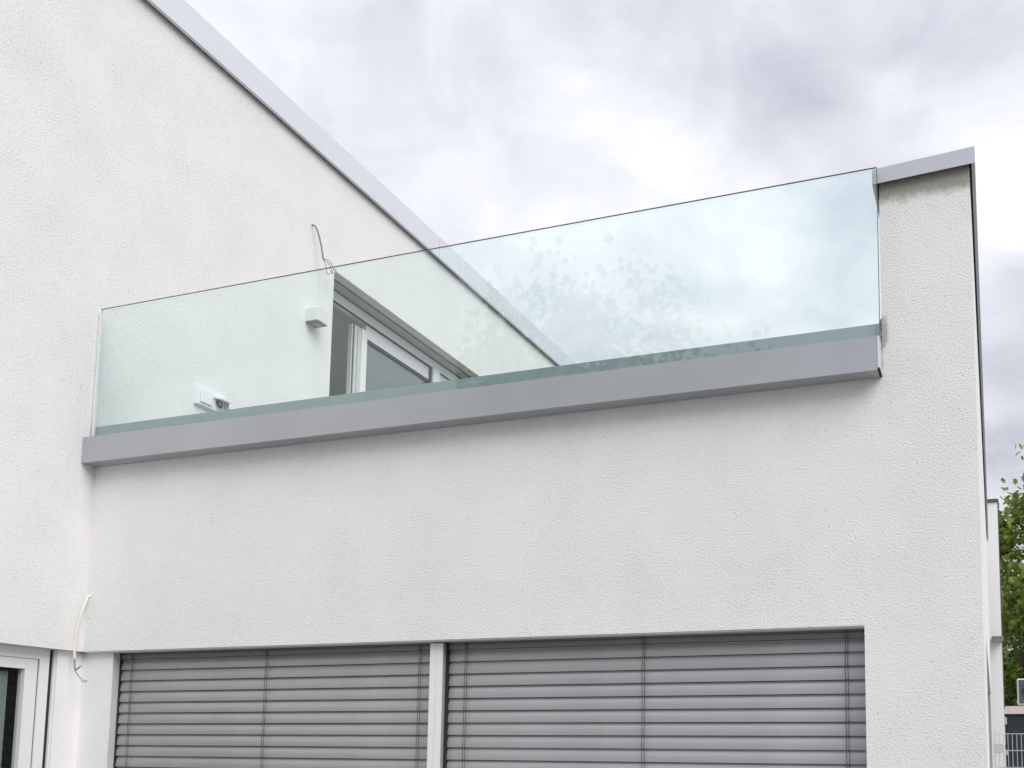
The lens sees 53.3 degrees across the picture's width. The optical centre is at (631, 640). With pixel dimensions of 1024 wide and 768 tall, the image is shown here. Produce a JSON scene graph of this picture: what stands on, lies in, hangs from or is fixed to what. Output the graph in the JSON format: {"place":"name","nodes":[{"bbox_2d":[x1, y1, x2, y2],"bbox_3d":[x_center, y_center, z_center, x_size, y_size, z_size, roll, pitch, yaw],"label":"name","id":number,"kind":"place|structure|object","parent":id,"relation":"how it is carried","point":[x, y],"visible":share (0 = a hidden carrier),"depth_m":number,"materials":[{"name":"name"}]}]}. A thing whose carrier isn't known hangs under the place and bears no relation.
{"place":"outdoors","nodes":[
{"label":"outdoors","id":0,"kind":"place"},
{"bbox_2d":[185,0,1023,702],"label":"sky","id":1,"kind":"structure","parent":0,"point":[485,119],"materials":[{"name":"white"}]},
{"bbox_2d":[986,498,1005,767],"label":"neighbour house","id":2,"kind":"structure","parent":0,"point":[995,629],"depth_m":13.57,"materials":[{"name":"white paint"}]},
{"bbox_2d":[992,636,1003,641],"bbox_3d":[4.881,-0.018,13.447,0.150,0.055,0.198,-2,-7,20],"label":"wall lamp","id":3,"kind":"object","parent":2,"relation":"attached to","point":[997,638],"visible":1,"depth_m":13.37,"materials":[{"name":"grey metal"}]},
{"bbox_2d":[1017,679,1023,705],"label":"heat pump","id":4,"kind":"object","parent":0,"point":[1020,691],"visible":0.98,"depth_m":19.53,"materials":[{"name":"white metal"}]},
{"label":"ground","id":5,"kind":"structure","parent":0,"visible":0},
{"bbox_2d":[0,0,993,767],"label":"house","id":6,"kind":"structure","parent":5,"relation":"on","point":[154,150],"depth_m":6.03,"materials":[{"name":"white paint"}]},
{"bbox_2d":[0,644,55,767],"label":"patio door","id":7,"kind":"structure","parent":6,"relation":"in","point":[35,666],"depth_m":6.14,"materials":[{"name":"white plastic"}]},
{"bbox_2d":[73,595,90,682],"bbox_3d":[-3.449,-0.012,6.381,0.109,0.570,0.110,-2,-7,20],"label":"loose cable","id":8,"kind":"object","parent":6,"relation":"hanging from","point":[76,633],"visible":1,"depth_m":6.35,"materials":[{"name":"white plastic"}]},
{"bbox_2d":[194,384,232,411],"bbox_3d":[-3.099,-1.757,7.497,0.114,0.203,0.307,-2,-7,20],"label":"wall socket","id":9,"kind":"object","parent":6,"relation":"attached to","point":[208,399],"depth_m":7.47,"materials":[{"name":"white plastic"}]},
{"bbox_2d":[115,643,429,767],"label":"venetian blind","id":10,"kind":"object","parent":6,"relation":"attached to","point":[390,730],"visible":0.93,"depth_m":5.99,"materials":[{"name":"metal"}]},
{"bbox_2d":[107,642,458,767],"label":"window","id":11,"kind":"structure","parent":6,"relation":"in","point":[439,676],"depth_m":5.59,"materials":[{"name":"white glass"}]},
{"bbox_2d":[305,306,327,327],"bbox_3d":[-2.707,-2.772,8.664,0.124,0.126,0.140,-2,-7,20],"label":"wall lamp","id":12,"kind":"object","parent":6,"relation":"attached to","point":[317,317],"visible":1,"depth_m":8.62,"materials":[{"name":"white metal"}]},
{"bbox_2d":[311,224,336,274],"bbox_3d":[-2.670,-3.385,8.780,0.101,0.425,0.269,-6,-9,45],"label":"loose cable","id":13,"kind":"object","parent":6,"relation":"hanging from","point":[332,271],"visible":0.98,"depth_m":8.73,"materials":[{"name":"white plastic"}]},
{"bbox_2d":[333,272,477,393],"bbox_3d":[-2.181,-1.924,10.690,0.299,2.389,3.736,-2,-7,20],"label":"terrace door","id":14,"kind":"structure","parent":6,"relation":"in","point":[384,331],"depth_m":10.06,"materials":[{"name":"paint"}]},
{"bbox_2d":[81,167,881,467],"bbox_3d":[-1.150,-1.716,5.708,4.983,1.039,0.109,-2,-7,20],"label":"glass balustrade","id":15,"kind":"object","parent":6,"relation":"attached to","point":[818,358],"visible":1,"depth_m":5.45,"materials":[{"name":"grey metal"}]},
{"bbox_2d":[447,629,866,767],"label":"venetian blind","id":16,"kind":"object","parent":6,"relation":"attached to","point":[802,738],"visible":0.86,"depth_m":5.18,"materials":[{"name":"metal"}]},
{"bbox_2d":[988,693,992,767],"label":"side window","id":17,"kind":"structure","parent":6,"relation":"in","point":[989,700],"depth_m":11.62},
{"bbox_2d":[994,733,1023,767],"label":"wire fence","id":18,"kind":"object","parent":5,"relation":"on","point":[1012,750],"visible":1,"depth_m":12.12,"materials":[{"name":"metal"}]},
{"bbox_2d":[994,743,1003,752],"bbox_3d":[4.424,1.299,12.152,0.117,0.110,0.027,-2,-7,20],"label":"fence plate","id":19,"kind":"object","parent":18,"relation":"attached to","point":[998,747],"visible":1,"depth_m":12.14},
{"bbox_2d":[998,443,1023,682],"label":"maple tree","id":20,"kind":"object","parent":5,"relation":"on","point":[1013,600],"visible":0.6,"depth_m":24.60,"materials":[{"name":"green plant"}]},
{"bbox_2d":[1001,573,1023,705],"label":"bushy tree","id":21,"kind":"object","parent":5,"relation":"on","point":[1010,691],"visible":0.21,"depth_m":27.36,"materials":[{"name":"green plant"}]},
{"bbox_2d":[1004,706,1023,766],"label":"garage","id":22,"kind":"structure","parent":5,"relation":"on","point":[1013,720],"depth_m":19.42,"materials":[{"name":"paint"}]},
{"bbox_2d":[1004,714,1023,766],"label":"door","id":23,"kind":"structure","parent":22,"relation":"in","point":[1014,723],"depth_m":19.42,"materials":[{"name":"black plastic"}]}
]}

